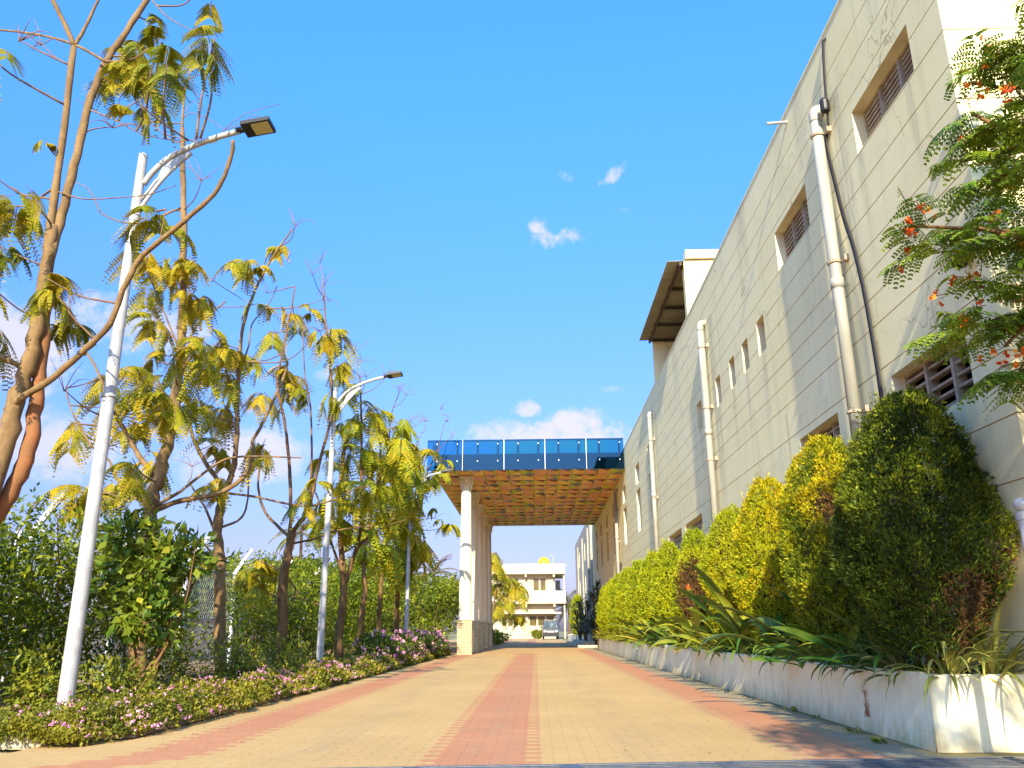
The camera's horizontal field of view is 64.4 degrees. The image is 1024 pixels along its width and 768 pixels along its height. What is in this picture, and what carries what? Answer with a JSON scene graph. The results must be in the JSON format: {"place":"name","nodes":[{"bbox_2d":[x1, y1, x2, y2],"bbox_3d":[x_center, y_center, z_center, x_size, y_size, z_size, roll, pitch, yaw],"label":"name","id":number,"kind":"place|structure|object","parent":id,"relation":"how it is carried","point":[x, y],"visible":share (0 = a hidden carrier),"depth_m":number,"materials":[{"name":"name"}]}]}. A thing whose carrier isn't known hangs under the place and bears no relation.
{"place":"outdoors","nodes":[
{"label":"outdoors","id":0,"kind":"place"},
{"bbox_2d":[0,632,572,752],"bbox_3d":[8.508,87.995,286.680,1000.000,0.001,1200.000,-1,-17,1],"label":"ground","id":1,"kind":"structure","parent":0,"point":[561,635],"depth_m":14.51,"materials":[{"name":"brown soil"}]},
{"bbox_2d":[0,493,319,694],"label":"fence","id":2,"kind":"object","parent":1,"relation":"on","point":[242,562],"visible":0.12,"depth_m":16.66,"materials":[{"name":"paint"}]},
{"bbox_2d":[0,643,456,747],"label":"flower bed","id":3,"kind":"object","parent":1,"relation":"on","point":[453,650],"visible":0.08,"depth_m":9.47,"materials":[{"name":"plant"}]},
{"bbox_2d":[0,482,78,704],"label":"shrub","id":4,"kind":"object","parent":3,"relation":"on","point":[6,567],"visible":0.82,"depth_m":9.30,"materials":[{"name":"green plant"}]},
{"bbox_2d":[0,638,83,711],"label":"shrub","id":5,"kind":"object","parent":3,"relation":"on","point":[41,687],"visible":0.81,"depth_m":8.10,"materials":[{"name":"green plant"}]},
{"bbox_2d":[0,504,161,697],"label":"shrub","id":6,"kind":"object","parent":3,"relation":"on","point":[67,595],"visible":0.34,"depth_m":10.39,"materials":[{"name":"green plant"}]},
{"bbox_2d":[0,0,235,523],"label":"tree","id":7,"kind":"object","parent":3,"relation":"on","point":[130,70],"visible":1,"depth_m":8.57,"materials":[{"name":"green plant"}]},
{"bbox_2d":[76,651,166,700],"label":"shrub","id":8,"kind":"object","parent":3,"relation":"on","point":[102,686],"visible":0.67,"depth_m":8.49,"materials":[{"name":"green plant"}]},
{"bbox_2d":[43,516,206,685],"bbox_3d":[-5.780,3.341,12.421,2.025,2.737,3.180,-1,-17,1],"label":"shrub","id":9,"kind":"object","parent":3,"relation":"on","point":[174,665],"visible":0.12,"depth_m":12.47,"materials":[{"name":"green plant"}]},
{"bbox_2d":[87,507,228,692],"bbox_3d":[-4.346,2.624,9.778,1.735,2.444,1.353,-1,-17,1],"label":"shrub","id":10,"kind":"object","parent":3,"relation":"on","point":[163,563],"visible":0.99,"depth_m":9.73,"materials":[{"name":"green plant"}]},
{"bbox_2d":[55,116,275,714],"bbox_3d":[-3.517,0.123,8.390,1.683,6.391,0.338,-2,-17,5],"label":"street lamp","id":11,"kind":"object","parent":3,"relation":"on","point":[258,126],"visible":0.91,"depth_m":8.32,"materials":[{"name":"white metal"}]},
{"bbox_2d":[33,67,300,689],"bbox_3d":[-5.057,-0.496,12.137,4.208,10.337,2.895,-1,-17,1],"label":"tree","id":12,"kind":"object","parent":3,"relation":"on","point":[164,413],"visible":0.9,"depth_m":11.99,"materials":[{"name":"green plant"}]},
{"bbox_2d":[148,606,244,675],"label":"shrub","id":13,"kind":"object","parent":3,"relation":"on","point":[197,645],"visible":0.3,"depth_m":16.04,"materials":[{"name":"green plant"}]},
{"bbox_2d":[154,547,270,627],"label":"tree","id":14,"kind":"object","parent":3,"relation":"on","point":[229,559],"visible":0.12,"depth_m":27.92,"materials":[{"name":"plant"}]},
{"bbox_2d":[201,635,266,677],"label":"shrub","id":15,"kind":"object","parent":3,"relation":"on","point":[237,654],"visible":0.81,"depth_m":12.56,"materials":[{"name":"green plant"}]},
{"bbox_2d":[199,550,307,667],"bbox_3d":[-5.849,5.093,18.387,2.102,2.808,3.782,-1,-17,1],"label":"shrub","id":16,"kind":"object","parent":3,"relation":"on","point":[248,631],"visible":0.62,"depth_m":17.85,"materials":[{"name":"green plant"}]},
{"bbox_2d":[165,208,372,674],"bbox_3d":[-4.572,0.844,14.482,3.846,8.391,2.652,-1,-17,1],"label":"tree","id":17,"kind":"object","parent":3,"relation":"on","point":[233,361],"visible":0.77,"depth_m":14.44,"materials":[{"name":"green plant"}]},
{"bbox_2d":[226,549,332,662],"bbox_3d":[-6.010,5.821,20.918,2.266,2.883,4.247,-1,-17,1],"label":"shrub","id":18,"kind":"object","parent":3,"relation":"on","point":[294,609],"visible":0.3,"depth_m":21.36,"materials":[{"name":"green plant"}]},
{"bbox_2d":[256,629,316,668],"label":"shrub","id":19,"kind":"object","parent":3,"relation":"on","point":[290,656],"visible":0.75,"depth_m":15.79,"materials":[{"name":"green plant"}]},
{"bbox_2d":[229,250,376,666],"bbox_3d":[-4.825,1.247,18.098,3.624,9.963,2.983,-1,-17,1],"label":"tree","id":20,"kind":"object","parent":3,"relation":"on","point":[330,347],"visible":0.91,"depth_m":18.05,"materials":[{"name":"green plant"}]},
{"bbox_2d":[261,553,353,614],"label":"tree","id":21,"kind":"object","parent":3,"relation":"on","point":[317,560],"visible":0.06,"depth_m":36.18,"materials":[{"name":"green plant"}]},
{"bbox_2d":[273,555,351,658],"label":"shrub","id":22,"kind":"object","parent":3,"relation":"on","point":[312,615],"visible":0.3,"depth_m":23.88,"materials":[{"name":"green plant"}]},
{"bbox_2d":[305,559,379,655],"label":"shrub","id":23,"kind":"object","parent":3,"relation":"on","point":[352,603],"visible":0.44,"depth_m":27.25,"materials":[{"name":"green plant"}]},
{"bbox_2d":[304,354,406,658],"bbox_3d":[-4.226,2.952,20.952,2.782,8.212,2.685,-11,-20,30],"label":"tree","id":24,"kind":"object","parent":3,"relation":"on","point":[369,460],"visible":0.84,"depth_m":20.68,"materials":[{"name":"green plant"}]},
{"bbox_2d":[316,370,402,660],"bbox_3d":[-3.254,2.824,17.285,1.683,6.391,0.338,-2,-17,5],"label":"street lamp","id":25,"kind":"object","parent":3,"relation":"on","point":[324,582],"visible":0.82,"depth_m":17.27,"materials":[{"name":"white metal"}]},
{"bbox_2d":[318,556,403,651],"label":"shrub","id":26,"kind":"object","parent":3,"relation":"on","point":[374,596],"visible":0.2,"depth_m":31.77,"materials":[{"name":"green plant"}]},
{"bbox_2d":[335,555,428,630],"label":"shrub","id":27,"kind":"object","parent":3,"relation":"on","point":[418,577],"visible":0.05,"depth_m":44.96,"materials":[{"name":"green plant"}]},
{"bbox_2d":[352,628,413,660],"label":"flowering bush","id":28,"kind":"object","parent":3,"relation":"on","point":[394,646],"visible":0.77,"depth_m":20.21,"materials":[{"name":"green plant"}]},
{"bbox_2d":[344,383,429,653],"bbox_3d":[-3.862,3.977,25.051,2.598,8.304,3.239,5,-18,-17],"label":"tree","id":29,"kind":"object","parent":3,"relation":"on","point":[401,441],"visible":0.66,"depth_m":25.11,"materials":[{"name":"green plant"}]},
{"bbox_2d":[351,568,431,648],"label":"shrub","id":30,"kind":"object","parent":3,"relation":"on","point":[391,606],"visible":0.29,"depth_m":36.38,"materials":[{"name":"green plant"}]},
{"bbox_2d":[383,628,427,654],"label":"flowering bush","id":31,"kind":"object","parent":3,"relation":"on","point":[414,641],"visible":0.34,"depth_m":23.45,"materials":[{"name":"pink plant"}]},
{"bbox_2d":[372,410,446,631],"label":"tree","id":32,"kind":"object","parent":3,"relation":"on","point":[412,508],"visible":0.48,"depth_m":28.62,"materials":[{"name":"green plant"}]},
{"bbox_2d":[384,404,461,633],"bbox_3d":[-3.485,5.152,30.885,2.888,9.335,3.747,2,-17,-9],"label":"tree","id":33,"kind":"object","parent":3,"relation":"on","point":[423,554],"visible":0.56,"depth_m":29.79,"materials":[{"name":"green plant"}]},
{"bbox_2d":[406,628,446,655],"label":"flowering bush","id":34,"kind":"object","parent":3,"relation":"on","point":[431,641],"visible":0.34,"depth_m":26.38,"materials":[{"name":"green plant"}]},
{"bbox_2d":[404,469,452,630],"bbox_3d":[-2.930,6.136,28.189,1.683,6.391,0.338,-2,-17,5],"label":"street lamp","id":35,"kind":"object","parent":3,"relation":"on","point":[406,620],"visible":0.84,"depth_m":28.10,"materials":[{"name":"white metal"}]},
{"bbox_2d":[400,570,458,644],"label":"shrub","id":36,"kind":"object","parent":3,"relation":"on","point":[434,622],"visible":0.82,"depth_m":44.62,"materials":[{"name":"green plant"}]},
{"bbox_2d":[403,572,458,633],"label":"shrub","id":37,"kind":"object","parent":3,"relation":"on","point":[456,594],"visible":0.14,"depth_m":52.20,"materials":[{"name":"green plant"}]},
{"bbox_2d":[424,627,451,651],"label":"flowering bush","id":38,"kind":"object","parent":3,"relation":"on","point":[445,640],"visible":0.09,"depth_m":29.30,"materials":[{"name":"pink plant"}]},
{"bbox_2d":[268,506,320,559],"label":"palm tree","id":39,"kind":"object","parent":1,"relation":"on","point":[301,527],"visible":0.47,"depth_m":59.52,"materials":[{"name":"green plant"}]},
{"bbox_2d":[575,525,593,639],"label":"building","id":40,"kind":"structure","parent":1,"relation":"on","point":[584,564],"depth_m":58.67,"materials":[{"name":"white paint"}]},
{"bbox_2d":[591,0,1023,673],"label":"building","id":41,"kind":"structure","parent":1,"relation":"on","point":[781,322],"depth_m":9.71,"materials":[{"name":"beige paint"}]},
{"bbox_2d":[673,531,681,551],"bbox_3d":[4.331,4.143,20.721,0.100,0.725,1.975,-1,-17,1],"label":"window","id":42,"kind":"structure","parent":41,"relation":"in","point":[678,537],"depth_m":21.16,"materials":[{"name":"grey glass"}]},
{"bbox_2d":[690,517,703,542],"bbox_3d":[4.259,3.409,18.303,0.100,0.725,2.070,-1,-17,1],"label":"window","id":43,"kind":"structure","parent":41,"relation":"in","point":[698,523],"depth_m":18.57,"materials":[{"name":"grey glass"}]},
{"bbox_2d":[783,198,809,259],"bbox_3d":[3.997,-2.128,11.185,0.105,0.601,1.402,-1,-17,1],"label":"window","id":44,"kind":"structure","parent":41,"relation":"in","point":[799,224],"depth_m":11.37,"materials":[{"name":"metal"}]},
{"bbox_2d":[809,420,840,455],"bbox_3d":[4.014,0.817,10.181,0.105,0.582,1.441,-1,-17,1],"label":"window","id":45,"kind":"structure","parent":41,"relation":"in","point":[833,429],"depth_m":10.03,"materials":[{"name":"metal"}]},
{"bbox_2d":[863,41,913,138],"bbox_3d":[3.911,-2.967,8.291,0.105,0.525,1.383,-1,-17,1],"label":"window","id":46,"kind":"structure","parent":41,"relation":"in","point":[902,69],"depth_m":8.40,"materials":[{"name":"metal"}]},
{"bbox_2d":[904,337,973,423],"bbox_3d":[3.931,-0.004,7.360,0.105,0.591,1.441,-1,-17,1],"label":"window","id":47,"kind":"structure","parent":41,"relation":"in","point":[928,370],"depth_m":7.39,"materials":[{"name":"metal"}]},
{"bbox_2d":[950,245,972,268],"bbox_3d":[3.651,-1.026,6.612,0.171,0.180,0.150,-1,-17,1],"label":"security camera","id":48,"kind":"object","parent":41,"relation":"attached to","point":[961,266],"visible":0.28,"depth_m":6.57,"materials":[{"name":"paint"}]},
{"bbox_2d":[1013,497,1023,550],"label":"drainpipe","id":49,"kind":"object","parent":41,"relation":"attached to","point":[1018,504],"visible":1,"depth_m":5.17,"materials":[{"name":"white paint"}]},
{"bbox_2d":[0,0,837,632],"label":"sky","id":50,"kind":"structure","parent":0,"point":[499,195],"materials":[{"name":"blue"}]},
{"bbox_2d":[0,639,1023,767],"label":"road","id":51,"kind":"structure","parent":0,"point":[511,701],"depth_m":7.55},
{"bbox_2d":[0,729,47,749],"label":"kerb","id":52,"kind":"structure","parent":51,"relation":"on","point":[13,745],"depth_m":6.42,"materials":[{"name":"concrete"}]},
{"bbox_2d":[1,614,390,673],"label":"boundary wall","id":53,"kind":"structure","parent":51,"relation":"on","point":[196,633],"depth_m":23.57,"materials":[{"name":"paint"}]},
{"bbox_2d":[415,554,458,628],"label":"palm tree","id":54,"kind":"object","parent":51,"relation":"on","point":[441,561],"visible":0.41,"depth_m":58.76,"materials":[{"name":"green plant"}]},
{"bbox_2d":[493,628,507,644],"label":"bush","id":55,"kind":"object","parent":51,"relation":"on","point":[497,635],"visible":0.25,"depth_m":51.35,"materials":[{"name":"green plant"}]},
{"bbox_2d":[491,552,530,633],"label":"tree","id":56,"kind":"object","parent":51,"relation":"on","point":[502,585],"visible":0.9,"depth_m":59.86,"materials":[{"name":"yellow plant"}]},
{"bbox_2d":[427,438,624,654],"bbox_3d":[0.809,8.691,39.706,7.803,8.150,17.950,-1,-17,1],"label":"entrance canopy","id":57,"kind":"object","parent":51,"relation":"on","point":[519,482],"visible":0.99,"depth_m":33.65,"materials":[{"name":"orange wood"}]},
{"bbox_2d":[529,629,541,638],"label":"bush","id":58,"kind":"object","parent":51,"relation":"on","point":[537,633],"visible":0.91,"depth_m":90.94,"materials":[{"name":"green plant"}]},
{"bbox_2d":[541,620,559,638],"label":"van","id":59,"kind":"object","parent":51,"relation":"on","point":[550,628],"visible":0.96,"depth_m":84.90,"materials":[{"name":"silver metal"}]},
{"bbox_2d":[568,634,583,640],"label":"planter","id":60,"kind":"object","parent":51,"relation":"on","point":[571,637],"visible":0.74,"depth_m":65.12,"materials":[{"name":"concrete"}]},
{"bbox_2d":[569,593,583,636],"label":"conifer","id":61,"kind":"object","parent":60,"relation":"in","point":[577,598],"visible":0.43,"depth_m":61.68,"materials":[{"name":"green plant"}]},
{"bbox_2d":[568,604,585,639],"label":"spiky shrub","id":62,"kind":"object","parent":51,"relation":"on","point":[579,632],"visible":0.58,"depth_m":54.09,"materials":[{"name":"green plant"}]},
{"bbox_2d":[570,592,592,640],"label":"spiky shrub","id":63,"kind":"object","parent":51,"relation":"on","point":[585,632],"visible":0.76,"depth_m":49.68,"materials":[{"name":"green plant"}]},
{"bbox_2d":[566,639,598,647],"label":"step","id":64,"kind":"object","parent":51,"relation":"on","point":[578,643],"visible":0.71,"depth_m":43.93,"materials":[{"name":"concrete"}]},
{"bbox_2d":[579,579,600,644],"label":"spiky shrub","id":65,"kind":"object","parent":51,"relation":"on","point":[591,624],"visible":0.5,"depth_m":44.15,"materials":[{"name":"green plant"}]},
{"bbox_2d":[582,585,600,645],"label":"spiky shrub","id":66,"kind":"object","parent":51,"relation":"on","point":[595,599],"visible":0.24,"depth_m":42.00,"materials":[{"name":"green plant"}]},
{"bbox_2d":[599,638,637,660],"bbox_3d":[4.136,9.865,30.505,0.724,0.548,14.820,-1,-17,1],"label":"planter","id":67,"kind":"object","parent":51,"relation":"on","point":[622,649],"visible":0.51,"depth_m":27.91,"materials":[{"name":"concrete"}]},
{"bbox_2d":[595,584,605,633],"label":"conifer","id":68,"kind":"object","parent":67,"relation":"on","point":[599,611],"visible":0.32,"depth_m":36.49,"materials":[{"name":"plant"}]},
{"bbox_2d":[601,577,613,633],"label":"conifer","id":69,"kind":"object","parent":67,"relation":"on","point":[605,604],"visible":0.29,"depth_m":33.64,"materials":[{"name":"green plant"}]},
{"bbox_2d":[592,626,633,644],"bbox_3d":[3.878,9.406,30.562,1.208,0.680,14.880,-1,-17,1],"label":"strap leaf border","id":70,"kind":"object","parent":67,"relation":"in","point":[614,637],"visible":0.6,"depth_m":30.34,"materials":[{"name":"plant"}]},
{"bbox_2d":[606,571,621,634],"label":"conifer","id":71,"kind":"object","parent":67,"relation":"on","point":[611,594],"visible":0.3,"depth_m":30.60,"materials":[{"name":"green plant"}]},
{"bbox_2d":[614,566,631,633],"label":"conifer","id":72,"kind":"object","parent":67,"relation":"on","point":[620,609],"visible":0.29,"depth_m":27.64,"materials":[{"name":"plant"}]},
{"bbox_2d":[623,559,646,637],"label":"conifer","id":73,"kind":"object","parent":67,"relation":"on","point":[631,599],"visible":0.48,"depth_m":24.62,"materials":[{"name":"green plant"}]},
{"bbox_2d":[336,756,1023,767],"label":"drain grate","id":74,"kind":"object","parent":51,"relation":"on","point":[981,762],"visible":1,"depth_m":5.31,"materials":[{"name":"metal"}]},
{"bbox_2d":[638,644,1023,752],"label":"planter","id":75,"kind":"object","parent":51,"relation":"on","point":[987,716],"visible":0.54,"depth_m":6.63,"materials":[{"name":"white painted concrete"},{"name":"soil"}]},
{"bbox_2d":[606,617,644,646],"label":"strelitzia","id":76,"kind":"object","parent":75,"relation":"on","point":[626,623],"visible":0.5,"depth_m":22.41,"materials":[{"name":"green plant"}]},
{"bbox_2d":[617,616,660,647],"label":"strelitzia","id":77,"kind":"object","parent":75,"relation":"in","point":[643,621],"visible":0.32,"depth_m":20.64,"materials":[{"name":"green plant"}]},
{"bbox_2d":[635,549,661,640],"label":"conifer","id":78,"kind":"object","parent":75,"relation":"on","point":[644,612],"visible":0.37,"depth_m":21.57,"materials":[{"name":"green plant"}]},
{"bbox_2d":[633,614,677,648],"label":"strelitzia","id":79,"kind":"object","parent":75,"relation":"in","point":[650,633],"visible":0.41,"depth_m":18.37,"materials":[{"name":"green plant"}]},
{"bbox_2d":[649,536,681,644],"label":"conifer","id":80,"kind":"object","parent":75,"relation":"on","point":[665,565],"visible":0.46,"depth_m":18.90,"materials":[{"name":"green plant"}]},
{"bbox_2d":[645,617,692,647],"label":"strelitzia","id":81,"kind":"object","parent":75,"relation":"on","point":[671,630],"visible":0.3,"depth_m":16.28,"materials":[{"name":"green plant"}]},
{"bbox_2d":[648,584,718,655],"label":"strelitzia","id":82,"kind":"object","parent":75,"relation":"in","point":[685,622],"visible":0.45,"depth_m":14.44,"materials":[{"name":"green plant"}]},
{"bbox_2d":[668,525,712,642],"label":"conifer","id":83,"kind":"object","parent":75,"relation":"on","point":[692,548],"visible":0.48,"depth_m":15.79,"materials":[{"name":"green plant"}]},
{"bbox_2d":[668,608,748,656],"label":"strelitzia","id":84,"kind":"object","parent":75,"relation":"in","point":[705,634],"visible":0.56,"depth_m":12.79,"materials":[{"name":"green plant"}]},
{"bbox_2d":[695,503,752,647],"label":"conifer","id":85,"kind":"object","parent":75,"relation":"on","point":[720,557],"visible":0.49,"depth_m":13.01,"materials":[{"name":"plant"}]},
{"bbox_2d":[673,564,775,663],"bbox_3d":[3.084,3.134,11.109,1.620,1.439,2.606,-1,-17,1],"label":"strelitzia","id":86,"kind":"object","parent":75,"relation":"in","point":[728,623],"visible":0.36,"depth_m":11.17,"materials":[{"name":"green plant"}]},
{"bbox_2d":[699,568,823,673],"bbox_3d":[2.925,2.579,8.980,1.814,1.274,1.974,-1,-17,1],"label":"strelitzia","id":87,"kind":"object","parent":75,"relation":"in","point":[767,621],"visible":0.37,"depth_m":8.94,"materials":[{"name":"green plant"}]},
{"bbox_2d":[726,469,815,651],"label":"conifer","id":88,"kind":"object","parent":75,"relation":"on","point":[754,534],"visible":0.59,"depth_m":10.64,"materials":[{"name":"green plant"}]},
{"bbox_2d":[738,612,831,665],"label":"strelitzia","id":89,"kind":"object","parent":75,"relation":"on","point":[764,629],"visible":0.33,"depth_m":9.93,"materials":[{"name":"green plant"}]},
{"bbox_2d":[772,432,893,664],"bbox_3d":[3.300,1.728,8.535,1.121,2.518,1.515,-1,-17,1],"label":"conifer","id":90,"kind":"object","parent":75,"relation":"on","point":[825,468],"visible":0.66,"depth_m":8.31,"materials":[{"name":"plant"}]},
{"bbox_2d":[644,640,1023,674],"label":"planter undergrowth","id":91,"kind":"object","parent":75,"relation":"on","point":[918,663],"visible":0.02,"depth_m":6.49,"materials":[{"name":"green plant"}]},
{"bbox_2d":[761,615,912,675],"bbox_3d":[3.163,2.530,7.906,1.293,0.598,1.105,-9,-19,27],"label":"strelitzia","id":92,"kind":"object","parent":75,"relation":"on","point":[828,652],"visible":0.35,"depth_m":7.77,"materials":[{"name":"green plant"}]},
{"bbox_2d":[818,633,911,685],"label":"spider plant","id":93,"kind":"object","parent":75,"relation":"on","point":[854,672],"visible":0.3,"depth_m":7.21,"materials":[{"name":"green plant"}]},
{"bbox_2d":[771,577,963,679],"bbox_3d":[3.072,2.133,7.053,1.306,0.889,1.259,5,-18,-18],"label":"strelitzia","id":94,"kind":"object","parent":75,"relation":"on","point":[813,638],"visible":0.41,"depth_m":6.96,"materials":[{"name":"green plant"}]},
{"bbox_2d":[841,634,963,689],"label":"spider plant","id":95,"kind":"object","parent":75,"relation":"on","point":[895,660],"visible":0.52,"depth_m":6.56,"materials":[{"name":"green plant"}]},
{"bbox_2d":[824,384,1020,673],"bbox_3d":[3.186,1.167,6.531,1.226,2.425,1.403,-1,-17,1],"label":"conifer","id":96,"kind":"object","parent":75,"relation":"on","point":[907,559],"visible":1,"depth_m":6.19,"materials":[{"name":"green plant"}]},
{"bbox_2d":[862,608,1023,708],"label":"spider plant","id":97,"kind":"object","parent":75,"relation":"on","point":[950,660],"visible":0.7,"depth_m":5.95,"materials":[{"name":"green plant"}]},
{"bbox_2d":[945,598,1023,687],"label":"spider plant","id":98,"kind":"object","parent":75,"relation":"on","point":[993,667],"visible":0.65,"depth_m":5.98,"materials":[{"name":"green plant"}]},
{"bbox_2d":[871,736,887,742],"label":"weed","id":99,"kind":"object","parent":51,"relation":"on","point":[875,739],"visible":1,"depth_m":6.31,"materials":[{"name":"green plant"}]},
{"bbox_2d":[877,0,1023,419],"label":"flowering tree","id":100,"kind":"object","parent":51,"relation":"on","point":[1002,179],"visible":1,"depth_m":5.44,"materials":[{"name":"green plant"}]},
{"bbox_2d":[492,564,565,638],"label":"house","id":101,"kind":"structure","parent":0,"point":[539,582],"depth_m":94.60,"materials":[{"name":"beige paint"}]},
{"bbox_2d":[501,616,524,626],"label":"window","id":102,"kind":"structure","parent":101,"relation":"in","point":[509,622],"depth_m":94.40,"materials":[{"name":"white glass"}]},
{"bbox_2d":[533,578,546,590],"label":"window","id":103,"kind":"structure","parent":101,"relation":"in","point":[539,584],"depth_m":95.56,"materials":[{"name":"brown glass"}]},
{"bbox_2d":[529,615,553,625],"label":"window","id":104,"kind":"structure","parent":101,"relation":"in","point":[534,620],"depth_m":94.43,"materials":[{"name":"white glass"}]},
{"bbox_2d":[538,555,567,565],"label":"water tank","id":105,"kind":"object","parent":101,"relation":"on","point":[543,560],"visible":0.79,"depth_m":97.50,"materials":[{"name":"yellow plastic"}]},
{"bbox_2d":[556,586,575,633],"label":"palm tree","id":106,"kind":"object","parent":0,"point":[567,608],"visible":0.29,"depth_m":98.19,"materials":[{"name":"plant"}]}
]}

